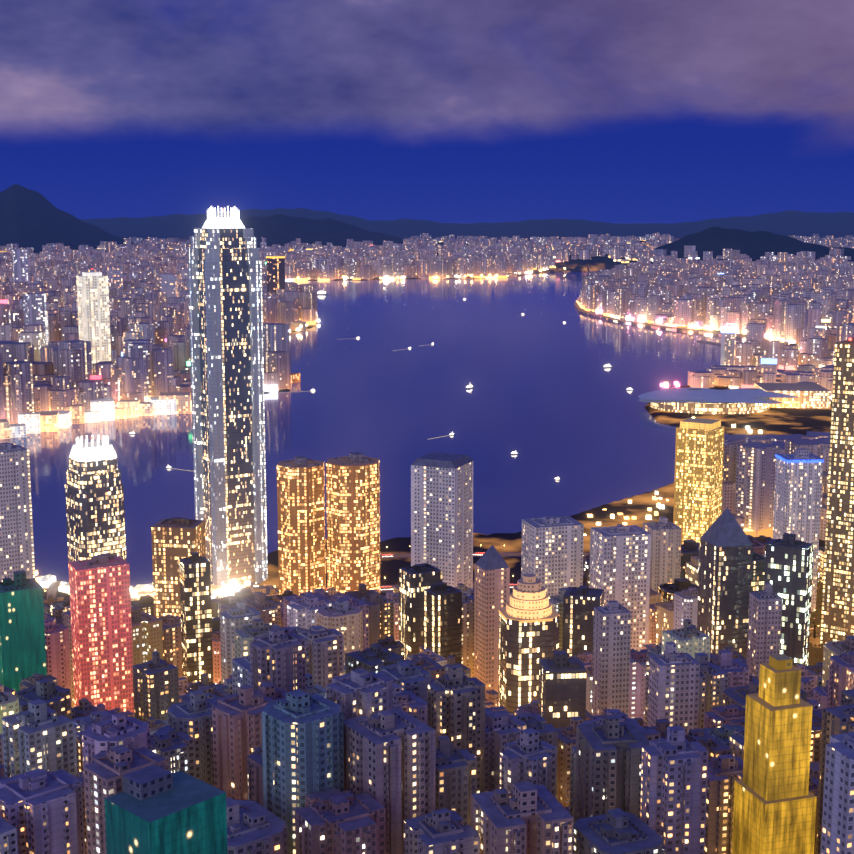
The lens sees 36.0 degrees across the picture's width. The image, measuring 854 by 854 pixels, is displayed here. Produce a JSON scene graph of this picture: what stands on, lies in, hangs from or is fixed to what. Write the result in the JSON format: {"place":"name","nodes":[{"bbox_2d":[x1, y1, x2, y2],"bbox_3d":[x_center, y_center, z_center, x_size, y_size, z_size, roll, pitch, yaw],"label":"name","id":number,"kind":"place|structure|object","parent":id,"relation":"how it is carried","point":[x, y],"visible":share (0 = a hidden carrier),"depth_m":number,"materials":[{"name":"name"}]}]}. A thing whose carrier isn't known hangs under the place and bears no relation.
{"place":"outdoors","nodes":[
{"label":"outdoors","id":0,"kind":"place"},
{"bbox_2d":[0,221,745,587],"bbox_3d":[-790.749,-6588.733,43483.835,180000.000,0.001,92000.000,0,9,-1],"label":"harbour water","id":1,"kind":"structure","parent":0,"point":[548,397],"depth_m":2767.01,"materials":[{"name":"blue liquid"}]},
{"bbox_2d":[129,288,633,479],"bbox_3d":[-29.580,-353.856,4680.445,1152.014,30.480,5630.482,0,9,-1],"label":"boats","id":2,"kind":"object","parent":1,"relation":"on","point":[469,386],"visible":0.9,"depth_m":3144.50,"materials":[{"name":"grey"}]},
{"bbox_2d":[0,184,853,649],"bbox_3d":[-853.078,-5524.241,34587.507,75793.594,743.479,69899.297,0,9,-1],"label":"terrain","id":3,"kind":"structure","parent":0,"point":[32,218],"depth_m":12862.80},
{"bbox_2d":[65,435,125,561],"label":"skyscraper","id":4,"kind":"structure","parent":3,"relation":"on","point":[94,498],"depth_m":1223.14,"materials":[{"name":"glass"}]},
{"bbox_2d":[188,206,267,585],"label":"skyscraper","id":5,"kind":"structure","parent":3,"relation":"on","point":[226,330],"depth_m":1446.57,"materials":[{"name":"grey glass"}]},
{"bbox_2d":[35,268,783,591],"bbox_3d":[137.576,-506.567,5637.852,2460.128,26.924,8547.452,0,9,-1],"label":"street lights","id":6,"kind":"object","parent":3,"relation":"on","point":[236,587],"visible":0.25,"depth_m":3105.25},
{"bbox_2d":[0,249,829,438],"bbox_3d":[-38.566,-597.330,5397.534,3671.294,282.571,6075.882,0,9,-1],"label":"waterfront buildings","id":7,"kind":"structure","parent":3,"relation":"on","point":[93,308],"depth_m":2965.97,"materials":[{"name":"white concrete"}]},
{"bbox_2d":[36,302,799,599],"bbox_3d":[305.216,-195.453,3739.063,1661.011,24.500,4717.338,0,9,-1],"label":"waterfront road and lamps","id":8,"kind":"structure","parent":3,"relation":"on","point":[137,590],"depth_m":1476.15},
{"bbox_2d":[0,535,853,853],"bbox_3d":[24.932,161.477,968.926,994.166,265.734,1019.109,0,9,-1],"label":"buildings","id":9,"kind":"structure","parent":3,"relation":"on","point":[322,721],"depth_m":557.06,"materials":[{"name":"grey concrete"}]},
{"bbox_2d":[0,337,853,853],"bbox_3d":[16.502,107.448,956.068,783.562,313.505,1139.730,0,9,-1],"label":"buildings","id":10,"kind":"structure","parent":3,"relation":"on","point":[520,657],"depth_m":979.28,"materials":[{"name":"grey concrete"}]},
{"bbox_2d":[0,233,853,539],"bbox_3d":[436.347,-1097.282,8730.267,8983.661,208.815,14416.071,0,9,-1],"label":"distant city buildings","id":11,"kind":"structure","parent":3,"relation":"on","point":[794,299],"depth_m":4787.67,"materials":[{"name":"grey concrete"}]},
{"bbox_2d":[45,545,820,637],"bbox_3d":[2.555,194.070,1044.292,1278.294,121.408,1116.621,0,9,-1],"label":"roads and street lamps","id":12,"kind":"structure","parent":3,"relation":"on","point":[52,588],"depth_m":1461.37,"materials":[{"name":"grey asphalt"}]},
{"bbox_2d":[638,383,830,413],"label":"convention center","id":13,"kind":"structure","parent":3,"relation":"on","point":[760,397],"depth_m":2769.91,"materials":[{"name":"grey metal"}]},
{"bbox_2d":[808,576,823,664],"bbox_3d":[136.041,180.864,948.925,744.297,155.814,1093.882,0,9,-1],"label":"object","id":14,"kind":"object","parent":3,"relation":"on","point":[815,655],"visible":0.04,"depth_m":1264.06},
{"bbox_2d":[0,0,853,220],"label":"sky","id":15,"kind":"structure","parent":0,"point":[430,110],"materials":[{"name":"blue"}]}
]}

